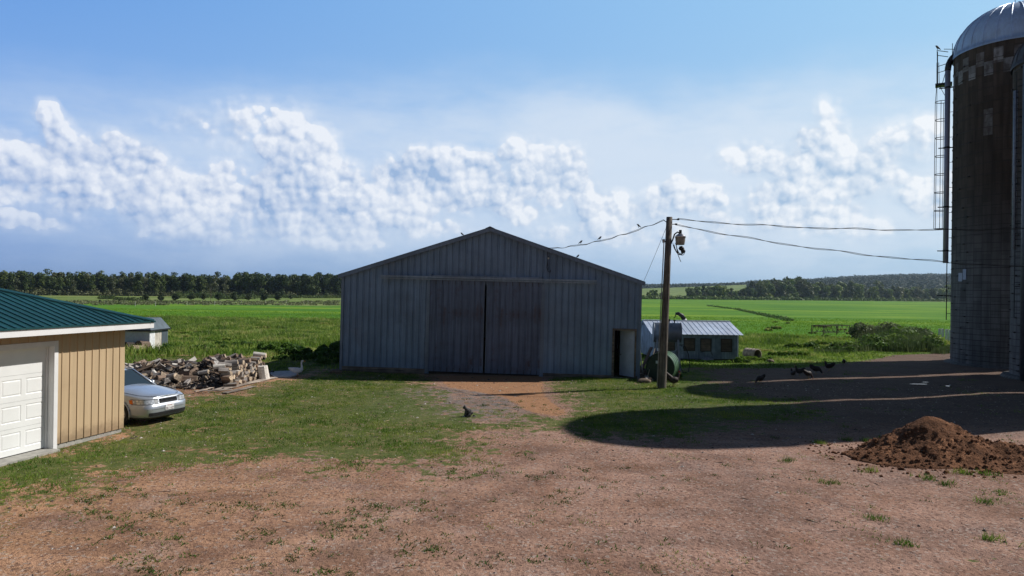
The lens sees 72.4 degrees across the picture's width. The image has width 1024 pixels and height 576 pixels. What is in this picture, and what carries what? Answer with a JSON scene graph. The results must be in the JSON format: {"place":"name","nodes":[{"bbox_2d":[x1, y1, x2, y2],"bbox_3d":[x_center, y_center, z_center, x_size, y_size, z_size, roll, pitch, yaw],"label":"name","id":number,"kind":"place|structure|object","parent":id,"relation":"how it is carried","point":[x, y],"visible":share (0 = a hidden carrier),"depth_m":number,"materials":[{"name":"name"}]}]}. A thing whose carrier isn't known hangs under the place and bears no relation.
{"place":"outdoors","nodes":[
{"label":"outdoors","id":0,"kind":"place"},
{"bbox_2d":[0,284,1023,575],"bbox_3d":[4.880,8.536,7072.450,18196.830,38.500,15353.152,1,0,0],"label":"ground","id":1,"kind":"structure","parent":0,"point":[222,546],"depth_m":14.47,"materials":[{"name":"soil"}]},
{"bbox_2d":[0,270,8,288],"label":"tree","id":2,"kind":"object","parent":1,"relation":"on","point":[2,282],"visible":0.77,"depth_m":323.68,"materials":[{"name":"green plant"}]},
{"bbox_2d":[4,273,15,290],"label":"tree","id":3,"kind":"object","parent":1,"relation":"on","point":[9,280],"visible":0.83,"depth_m":322.60,"materials":[{"name":"green plant"}]},
{"bbox_2d":[29,278,35,292],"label":"tree","id":4,"kind":"object","parent":1,"relation":"on","point":[32,284],"visible":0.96,"depth_m":328.57,"materials":[{"name":"green plant"}]},
{"bbox_2d":[38,273,49,292],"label":"tree","id":5,"kind":"object","parent":1,"relation":"on","point":[42,282],"visible":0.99,"depth_m":329.96,"materials":[{"name":"green plant"}]},
{"bbox_2d":[41,269,56,287],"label":"tree","id":6,"kind":"object","parent":1,"relation":"on","point":[46,271],"visible":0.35,"depth_m":336.16,"materials":[{"name":"green plant"}]},
{"bbox_2d":[45,275,53,293],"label":"tree","id":7,"kind":"object","parent":1,"relation":"on","point":[49,281],"visible":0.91,"depth_m":331.14,"materials":[{"name":"green plant"}]},
{"bbox_2d":[56,277,65,294],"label":"tree","id":8,"kind":"object","parent":1,"relation":"on","point":[60,281],"visible":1,"depth_m":331.88,"materials":[{"name":"green plant"}]},
{"bbox_2d":[0,288,155,466],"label":"garage","id":9,"kind":"structure","parent":1,"relation":"on","point":[62,367],"depth_m":17.01,"materials":[{"name":"wood"}]},
{"bbox_2d":[0,347,45,457],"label":"overhead door","id":10,"kind":"structure","parent":9,"relation":"in","point":[22,371],"depth_m":16.23,"materials":[{"name":"metal"}]},
{"bbox_2d":[73,271,82,290],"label":"tree","id":11,"kind":"object","parent":1,"relation":"on","point":[78,275],"visible":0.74,"depth_m":339.60,"materials":[{"name":"green plant"}]},
{"bbox_2d":[88,274,95,295],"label":"tree","id":12,"kind":"object","parent":1,"relation":"on","point":[91,282],"visible":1,"depth_m":337.99,"materials":[{"name":"green plant"}]},
{"bbox_2d":[98,274,108,293],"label":"tree","id":13,"kind":"object","parent":1,"relation":"on","point":[104,284],"visible":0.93,"depth_m":340.33,"materials":[{"name":"green plant"}]},
{"bbox_2d":[107,275,115,292],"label":"tree","id":14,"kind":"object","parent":1,"relation":"on","point":[113,283],"visible":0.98,"depth_m":343.01,"materials":[{"name":"green plant"}]},
{"bbox_2d":[132,274,138,293],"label":"tree","id":15,"kind":"object","parent":1,"relation":"on","point":[135,287],"visible":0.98,"depth_m":348.01,"materials":[{"name":"green plant"}]},
{"bbox_2d":[134,273,144,292],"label":"tree","id":16,"kind":"object","parent":1,"relation":"on","point":[140,280],"visible":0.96,"depth_m":348.15,"materials":[{"name":"green plant"}]},
{"bbox_2d":[125,317,170,347],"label":"shed","id":17,"kind":"structure","parent":1,"relation":"on","point":[157,333],"depth_m":43.07,"materials":[{"name":"white"}]},
{"bbox_2d":[155,330,161,346],"bbox_3d":[-22.127,3.264,43.676,0.080,1.250,0.860,1,0,0],"label":"door","id":18,"kind":"structure","parent":17,"relation":"in","point":[158,334],"depth_m":43.73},
{"bbox_2d":[145,278,153,293],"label":"tree","id":19,"kind":"object","parent":1,"relation":"on","point":[150,283],"visible":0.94,"depth_m":350.57,"materials":[{"name":"green plant"}]},
{"bbox_2d":[124,368,184,424],"bbox_3d":[-12.138,3.166,21.177,4.647,1.460,1.904,1,0,20],"label":"parked car","id":20,"kind":"object","parent":1,"relation":"on","point":[145,398],"visible":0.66,"depth_m":20.29,"materials":[{"name":"silver metal"}]},
{"bbox_2d":[159,275,166,293],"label":"tree","id":21,"kind":"object","parent":1,"relation":"on","point":[162,284],"visible":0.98,"depth_m":354.51,"materials":[{"name":"green plant"}]},
{"bbox_2d":[4,287,340,297],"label":"undergrowth","id":22,"kind":"object","parent":1,"relation":"on","point":[86,293],"visible":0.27,"depth_m":341.99,"materials":[{"name":"green plant"}]},
{"bbox_2d":[6,273,340,295],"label":"woods","id":23,"kind":"object","parent":1,"relation":"on","point":[197,286],"visible":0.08,"depth_m":361.07,"materials":[{"name":"green plant"}]},
{"bbox_2d":[171,276,177,291],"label":"tree","id":24,"kind":"object","parent":1,"relation":"on","point":[174,285],"visible":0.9,"depth_m":358.18,"materials":[{"name":"green plant"}]},
{"bbox_2d":[182,274,189,292],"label":"tree","id":25,"kind":"object","parent":1,"relation":"on","point":[185,276],"visible":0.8,"depth_m":360.31,"materials":[{"name":"green plant"}]},
{"bbox_2d":[156,366,220,384],"bbox_3d":[-14.234,3.570,29.693,6.435,0.761,5.610,1,0,0],"label":"bark debris","id":26,"kind":"object","parent":1,"relation":"on","point":[219,378],"visible":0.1,"depth_m":28.89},
{"bbox_2d":[185,274,194,292],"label":"tree","id":27,"kind":"object","parent":1,"relation":"on","point":[190,278],"visible":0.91,"depth_m":358.94,"materials":[{"name":"green plant"}]},
{"bbox_2d":[66,299,340,304],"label":"fence row weeds","id":28,"kind":"object","parent":1,"relation":"on","point":[152,302],"visible":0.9,"depth_m":215.52,"materials":[{"name":"green plant"}]},
{"bbox_2d":[134,356,273,389],"bbox_3d":[-14.175,3.478,29.790,6.522,1.083,6.047,1,0,0],"label":"wood debris","id":29,"kind":"object","parent":1,"relation":"on","point":[192,385],"visible":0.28,"depth_m":28.39,"materials":[{"name":"wood"}]},
{"bbox_2d":[137,364,152,372],"bbox_3d":[-15.213,3.396,29.030,0.623,0.299,0.124,-24,50,-34],"label":"firewood log","id":30,"kind":"object","parent":29,"relation":"on","point":[147,367],"visible":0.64,"depth_m":28.98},
{"bbox_2d":[181,375,196,381],"bbox_3d":[-13.023,3.664,28.226,0.608,0.273,0.238,3,14,-19],"label":"firewood log","id":31,"kind":"object","parent":29,"relation":"on","point":[186,377],"visible":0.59,"depth_m":28.20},
{"bbox_2d":[209,275,219,294],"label":"tree","id":32,"kind":"object","parent":1,"relation":"on","point":[216,285],"visible":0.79,"depth_m":363.94,"materials":[{"name":"green plant"}]},
{"bbox_2d":[97,290,340,300],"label":"hedge vegetation","id":33,"kind":"object","parent":1,"relation":"on","point":[197,295],"visible":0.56,"depth_m":309.56,"materials":[{"name":"green plant"}]},
{"bbox_2d":[221,277,229,292],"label":"tree","id":34,"kind":"object","parent":1,"relation":"on","point":[225,280],"visible":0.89,"depth_m":366.64,"materials":[{"name":"green plant"}]},
{"bbox_2d":[125,314,339,356],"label":"seed stalks","id":35,"kind":"object","parent":1,"relation":"on","point":[236,332],"visible":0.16,"depth_m":58.28,"materials":[{"name":"plant"}]},
{"bbox_2d":[131,340,339,363],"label":"weeds","id":36,"kind":"object","parent":1,"relation":"on","point":[321,353],"visible":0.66,"depth_m":41.36,"materials":[{"name":"green plant"}]},
{"bbox_2d":[232,274,240,294],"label":"tree","id":37,"kind":"object","parent":1,"relation":"on","point":[236,282],"visible":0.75,"depth_m":370.41,"materials":[{"name":"green plant"}]},
{"bbox_2d":[222,386,256,392],"bbox_3d":[-10.444,3.892,26.884,0.220,0.051,1.966,1,0,12],"label":"plank","id":38,"kind":"object","parent":1,"relation":"on","point":[239,389],"visible":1,"depth_m":26.71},
{"bbox_2d":[237,276,248,292],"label":"tree","id":39,"kind":"object","parent":1,"relation":"on","point":[242,282],"visible":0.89,"depth_m":371.54,"materials":[{"name":"green plant"}]},
{"bbox_2d":[214,377,277,389],"bbox_3d":[-10.823,3.892,28.701,0.340,0.051,4.037,1,0,12],"label":"plank","id":40,"kind":"object","parent":1,"relation":"on","point":[250,382],"visible":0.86,"depth_m":28.54,"materials":[{"name":"wood"}]},
{"bbox_2d":[239,273,252,292],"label":"tree","id":41,"kind":"object","parent":1,"relation":"on","point":[245,286],"visible":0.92,"depth_m":372.67,"materials":[{"name":"green plant"}]},
{"bbox_2d":[244,273,256,295],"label":"tree","id":42,"kind":"object","parent":1,"relation":"on","point":[252,276],"visible":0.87,"depth_m":372.34,"materials":[{"name":"green plant"}]},
{"bbox_2d":[256,274,265,294],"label":"tree","id":43,"kind":"object","parent":1,"relation":"on","point":[260,280],"visible":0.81,"depth_m":373.48,"materials":[{"name":"green plant"}]},
{"bbox_2d":[258,365,269,379],"bbox_3d":[-10.679,3.656,30.040,0.438,0.640,0.460,-10,3,0],"label":"upright log","id":44,"kind":"object","parent":1,"relation":"on","point":[263,372],"visible":0.78,"depth_m":29.86,"materials":[{"name":"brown wood"}]},
{"bbox_2d":[260,291,269,300],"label":"orchard shrub","id":45,"kind":"object","parent":1,"relation":"on","point":[265,296],"visible":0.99,"depth_m":263.57,"materials":[{"name":"green plant"}]},
{"bbox_2d":[261,273,276,291],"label":"tree","id":46,"kind":"object","parent":1,"relation":"on","point":[270,288],"visible":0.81,"depth_m":379.94,"materials":[{"name":"green plant"}]},
{"bbox_2d":[269,278,279,294],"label":"tree","id":47,"kind":"object","parent":1,"relation":"on","point":[274,281],"visible":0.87,"depth_m":379.25,"materials":[{"name":"green plant"}]},
{"bbox_2d":[276,274,291,294],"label":"tree","id":48,"kind":"object","parent":1,"relation":"on","point":[283,278],"visible":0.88,"depth_m":380.28,"materials":[{"name":"green plant"}]},
{"bbox_2d":[270,371,298,377],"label":"concrete slab","id":49,"kind":"structure","parent":1,"relation":"on","point":[284,374],"depth_m":31.55,"materials":[{"name":"concrete"}]},
{"bbox_2d":[288,360,305,375],"bbox_3d":[-9.710,3.603,31.584,0.784,0.700,0.284,1,0,0],"label":"goose","id":50,"kind":"object","parent":1,"relation":"on","point":[296,370],"visible":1,"depth_m":31.51},
{"bbox_2d":[292,275,302,294],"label":"tree","id":51,"kind":"object","parent":1,"relation":"on","point":[294,287],"visible":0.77,"depth_m":386.95,"materials":[{"name":"green plant"}]},
{"bbox_2d":[300,277,308,294],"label":"tree","id":52,"kind":"object","parent":1,"relation":"on","point":[305,280],"visible":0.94,"depth_m":386.04,"materials":[{"name":"green plant"}]},
{"bbox_2d":[304,275,316,294],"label":"tree","id":53,"kind":"object","parent":1,"relation":"on","point":[309,289],"visible":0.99,"depth_m":386.38,"materials":[{"name":"green plant"}]},
{"bbox_2d":[311,273,321,294],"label":"tree","id":54,"kind":"object","parent":1,"relation":"on","point":[317,290],"visible":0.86,"depth_m":388.13,"materials":[{"name":"green plant"}]},
{"bbox_2d":[320,277,329,295],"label":"tree","id":55,"kind":"object","parent":1,"relation":"on","point":[325,282],"visible":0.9,"depth_m":389.87,"materials":[{"name":"green plant"}]},
{"bbox_2d":[321,273,332,293],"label":"tree","id":56,"kind":"object","parent":1,"relation":"on","point":[328,287],"visible":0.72,"depth_m":393.70,"materials":[{"name":"green plant"}]},
{"bbox_2d":[331,275,341,295],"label":"tree","id":57,"kind":"object","parent":1,"relation":"on","point":[338,293],"visible":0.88,"depth_m":393.90,"materials":[{"name":"green plant"}]},
{"bbox_2d":[463,405,475,416],"bbox_3d":[-1.350,3.891,22.174,0.420,0.372,0.267,1,0,9],"label":"cat","id":58,"kind":"object","parent":1,"relation":"on","point":[468,412],"visible":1,"depth_m":22.10},
{"bbox_2d":[337,226,645,378],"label":"barn","id":59,"kind":"structure","parent":1,"relation":"on","point":[489,300],"depth_m":32.81,"materials":[{"name":"corrugated metal"},{"name":"grey painted metal"}]},
{"bbox_2d":[428,280,484,372],"bbox_3d":[-2.624,1.800,32.909,2.605,4.300,0.075,1,0,5],"label":"sliding door","id":60,"kind":"structure","parent":59,"relation":"in","point":[456,308],"depth_m":32.90,"materials":[{"name":"metal"}]},
{"bbox_2d":[485,281,541,374],"bbox_3d":[0.049,1.867,32.689,2.553,4.300,0.075,1,0,5],"label":"sliding door","id":61,"kind":"structure","parent":59,"relation":"in","point":[513,309],"depth_m":32.68,"materials":[{"name":"metal"}]},
{"bbox_2d":[619,331,634,376],"bbox_3d":[5.372,3.056,32.755,0.090,2.130,0.896,2,0,-38],"label":"entry door","id":62,"kind":"structure","parent":59,"relation":"in","point":[627,338],"depth_m":32.75,"materials":[{"name":"paint"}]},
{"bbox_2d":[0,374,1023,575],"bbox_3d":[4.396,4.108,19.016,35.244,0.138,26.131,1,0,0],"label":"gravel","id":63,"kind":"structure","parent":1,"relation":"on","point":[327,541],"depth_m":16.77,"materials":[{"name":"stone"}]},
{"bbox_2d":[20,394,1012,575],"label":"grass tufts","id":64,"kind":"object","parent":1,"relation":"on","point":[261,532],"visible":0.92,"depth_m":11.89,"materials":[{"name":"plant"}]},
{"bbox_2d":[102,308,949,336],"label":"crop plants","id":65,"kind":"object","parent":1,"relation":"on","point":[766,324],"visible":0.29,"depth_m":110.08,"materials":[{"name":"plant"}]},
{"bbox_2d":[637,368,652,380],"bbox_3d":[6.654,4.050,32.977,1.911,0.420,4.236,1,0,0],"label":"scrap debris","id":66,"kind":"object","parent":1,"relation":"on","point":[643,374],"visible":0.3,"depth_m":31.92,"materials":[{"name":"metal"}]},
{"bbox_2d":[640,347,652,372],"bbox_3d":[6.502,3.498,33.989,0.160,1.220,1.086,1,0,41],"label":"board","id":67,"kind":"object","parent":1,"relation":"on","point":[647,356],"visible":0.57,"depth_m":34.02,"materials":[{"name":"wood"}]},
{"bbox_2d":[646,351,679,380],"bbox_3d":[6.947,3.578,32.160,1.312,1.312,1.380,1,0,24],"label":"green drum","id":68,"kind":"object","parent":1,"relation":"on","point":[673,364],"visible":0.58,"depth_m":31.68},
{"bbox_2d":[652,319,689,372],"bbox_3d":[7.930,2.916,34.971,1.782,2.722,1.119,1,0,6],"label":"fuel tank","id":69,"kind":"object","parent":1,"relation":"on","point":[674,332],"visible":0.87,"depth_m":34.58,"materials":[{"name":"metal"}]},
{"bbox_2d":[657,217,685,388],"bbox_3d":[6.611,0.862,29.041,1.114,7.630,0.464,1,0,9],"label":"utility pole","id":70,"kind":"object","parent":1,"relation":"on","point":[680,237],"visible":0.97,"depth_m":28.97,"materials":[{"name":"brown wood"}]},
{"bbox_2d":[552,220,661,248],"bbox_3d":[3.996,-2.324,30.726,5.665,1.092,0.059,1,0,36],"label":"overhead wire","id":71,"kind":"object","parent":70,"relation":"attached to","point":[609,238],"visible":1,"depth_m":30.51,"materials":[{"name":"black rubber"}]},
{"bbox_2d":[677,224,1023,266],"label":"overhead wire","id":72,"kind":"object","parent":70,"relation":"attached to","point":[847,251],"visible":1,"depth_m":28.25,"materials":[{"name":"black rubber"}]},
{"bbox_2d":[678,218,1023,230],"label":"overhead wire","id":73,"kind":"object","parent":70,"relation":"attached to","point":[852,228],"visible":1,"depth_m":28.18,"materials":[{"name":"black rubber"}]},
{"bbox_2d":[667,371,679,386],"bbox_3d":[6.805,3.850,29.653,0.767,0.674,0.300,1,0,-8],"label":"rooster","id":74,"kind":"object","parent":1,"relation":"on","point":[672,379],"visible":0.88,"depth_m":29.57},
{"bbox_2d":[641,320,742,360],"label":"hen house","id":75,"kind":"structure","parent":1,"relation":"on","point":[715,340],"depth_m":41.11,"materials":[{"name":"white paint"}]},
{"bbox_2d":[668,355,772,381],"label":"weeds","id":76,"kind":"object","parent":1,"relation":"on","point":[702,360],"visible":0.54,"depth_m":40.34,"materials":[{"name":"plant"}]},
{"bbox_2d":[717,286,725,296],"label":"hedgerow tree","id":77,"kind":"object","parent":1,"relation":"on","point":[721,293],"visible":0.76,"depth_m":595.90,"materials":[{"name":"green plant"}]},
{"bbox_2d":[707,305,794,320],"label":"ditch vegetation","id":78,"kind":"object","parent":1,"relation":"on","point":[774,316],"visible":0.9,"depth_m":175.83,"materials":[{"name":"plant"}]},
{"bbox_2d":[742,348,761,357],"bbox_3d":[14.562,4.008,42.512,0.700,0.700,0.930,1,0,-28],"label":"culvert pipe","id":79,"kind":"object","parent":1,"relation":"on","point":[750,352],"visible":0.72,"depth_m":42.40,"materials":[{"name":"concrete"}]},
{"bbox_2d":[756,281,768,298],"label":"hedgerow tree","id":80,"kind":"object","parent":1,"relation":"on","point":[762,290],"visible":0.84,"depth_m":617.41,"materials":[{"name":"green plant"}]},
{"bbox_2d":[764,283,774,299],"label":"hedgerow tree","id":81,"kind":"object","parent":1,"relation":"on","point":[770,286],"visible":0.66,"depth_m":620.44,"materials":[{"name":"green plant"}]},
{"bbox_2d":[772,280,786,297],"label":"hedgerow tree","id":82,"kind":"object","parent":1,"relation":"on","point":[779,290],"visible":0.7,"depth_m":625.62,"materials":[{"name":"green plant"}]},
{"bbox_2d":[785,284,793,297],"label":"hedgerow tree","id":83,"kind":"object","parent":1,"relation":"on","point":[789,288],"visible":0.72,"depth_m":631.95,"materials":[{"name":"green plant"}]},
{"bbox_2d":[786,279,799,296],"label":"hedgerow tree","id":84,"kind":"object","parent":1,"relation":"on","point":[793,292],"visible":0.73,"depth_m":635.12,"materials":[{"name":"green plant"}]},
{"bbox_2d":[642,273,950,292],"bbox_3d":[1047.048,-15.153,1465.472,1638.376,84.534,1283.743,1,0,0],"label":"distant forest","id":85,"kind":"object","parent":1,"relation":"on","point":[927,280],"visible":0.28,"depth_m":1390.70,"materials":[{"name":"plant"}]},
{"bbox_2d":[642,294,950,301],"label":"belt undergrowth","id":86,"kind":"object","parent":1,"relation":"on","point":[698,297],"visible":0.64,"depth_m":612.19,"materials":[{"name":"green plant"}]},
{"bbox_2d":[581,430,1023,547],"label":"weed tufts","id":87,"kind":"object","parent":1,"relation":"on","point":[992,537],"visible":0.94,"depth_m":14.92,"materials":[{"name":"plant"}]},
{"bbox_2d":[794,279,814,298],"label":"hedgerow tree","id":88,"kind":"object","parent":1,"relation":"on","point":[806,289],"visible":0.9,"depth_m":641.81,"materials":[{"name":"green plant"}]},
{"bbox_2d":[822,286,830,299],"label":"hedgerow tree","id":89,"kind":"object","parent":1,"relation":"on","point":[825,288],"visible":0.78,"depth_m":656.38,"materials":[{"name":"green plant"}]},
{"bbox_2d":[811,324,849,334],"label":"feeder frame","id":90,"kind":"object","parent":1,"relation":"on","point":[832,331],"visible":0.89,"depth_m":70.14,"materials":[{"name":"metal"}]},
{"bbox_2d":[828,284,837,299],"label":"hedgerow tree","id":91,"kind":"object","parent":1,"relation":"on","point":[832,294],"visible":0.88,"depth_m":660.10,"materials":[{"name":"green plant"}]},
{"bbox_2d":[834,285,842,297],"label":"hedgerow tree","id":92,"kind":"object","parent":1,"relation":"on","point":[838,289],"visible":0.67,"depth_m":661.22,"materials":[{"name":"green plant"}]},
{"bbox_2d":[734,326,949,362],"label":"weeds","id":93,"kind":"object","parent":1,"relation":"on","point":[935,337],"visible":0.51,"depth_m":50.82,"materials":[{"name":"green plant"}]},
{"bbox_2d":[847,280,854,299],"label":"hedgerow tree","id":94,"kind":"object","parent":1,"relation":"on","point":[852,288],"visible":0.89,"depth_m":669.49,"materials":[{"name":"green plant"}]},
{"bbox_2d":[854,284,864,298],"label":"hedgerow tree","id":95,"kind":"object","parent":1,"relation":"on","point":[860,295],"visible":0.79,"depth_m":676.91,"materials":[{"name":"green plant"}]},
{"bbox_2d":[868,286,879,299],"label":"hedgerow tree","id":96,"kind":"object","parent":1,"relation":"on","point":[874,295],"visible":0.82,"depth_m":688.48,"materials":[{"name":"green plant"}]},
{"bbox_2d":[812,322,949,353],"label":"reed stalks","id":97,"kind":"object","parent":1,"relation":"on","point":[909,346],"visible":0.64,"depth_m":50.23,"materials":[{"name":"green plant"}]},
{"bbox_2d":[876,284,887,299],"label":"hedgerow tree","id":98,"kind":"object","parent":1,"relation":"on","point":[883,289],"visible":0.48,"depth_m":713.24,"materials":[{"name":"green plant"}]},
{"bbox_2d":[848,322,935,338],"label":"reed vegetation","id":99,"kind":"object","parent":1,"relation":"on","point":[854,328],"visible":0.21,"depth_m":64.26,"materials":[{"name":"green plant"}]},
{"bbox_2d":[894,287,904,298],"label":"hedgerow tree","id":100,"kind":"object","parent":1,"relation":"on","point":[899,292],"visible":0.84,"depth_m":701.62,"materials":[{"name":"green plant"}]},
{"bbox_2d":[913,286,924,299],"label":"hedgerow tree","id":101,"kind":"object","parent":1,"relation":"on","point":[918,291],"visible":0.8,"depth_m":716.93,"materials":[{"name":"green plant"}]},
{"bbox_2d":[845,416,1023,474],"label":"soil mound","id":102,"kind":"object","parent":1,"relation":"on","point":[933,426],"visible":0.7,"depth_m":16.74,"materials":[{"name":"soil"}]},
{"bbox_2d":[798,418,1023,477],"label":"soil rubble","id":103,"kind":"object","parent":102,"relation":"on","point":[946,471],"visible":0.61,"depth_m":16.59,"materials":[{"name":"soil"}]},
{"bbox_2d":[933,0,1023,368],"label":"silo","id":104,"kind":"object","parent":1,"relation":"on","point":[988,44],"visible":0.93,"depth_m":40.36,"materials":[{"name":"concrete"}]},
{"bbox_2d":[1000,43,1023,380],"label":"silo","id":105,"kind":"object","parent":1,"relation":"on","point":[1016,353],"visible":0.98,"depth_m":34.66,"materials":[{"name":"concrete"}]},
{"bbox_2d":[0,354,1023,571],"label":"lawn grass","id":106,"kind":"structure","parent":0,"point":[391,376],"depth_m":21.25,"materials":[{"name":"plant"}]},
{"bbox_2d":[0,0,1023,283],"label":"sky","id":107,"kind":"structure","parent":0,"point":[194,137],"materials":[{"name":"blue"}]},
{"bbox_2d":[125,314,949,370],"bbox_3d":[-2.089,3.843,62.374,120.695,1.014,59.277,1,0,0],"label":"meadow grass","id":108,"kind":"structure","parent":0,"point":[762,339],"depth_m":52.25,"materials":[{"name":"plant"}]},
{"bbox_3d":[-11.229,3.667,27.628,0.447,0.170,0.173,0,38,25],"label":"firewood log","id":109,"kind":"object","parent":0,"visible":0},
{"bbox_2d":[220,374,233,380],"bbox_3d":[-11.207,3.523,27.521,0.468,0.196,0.219,-1,24,22],"label":"firewood log","id":110,"kind":"object","parent":109,"relation":"on","point":[228,377],"visible":1,"depth_m":27.45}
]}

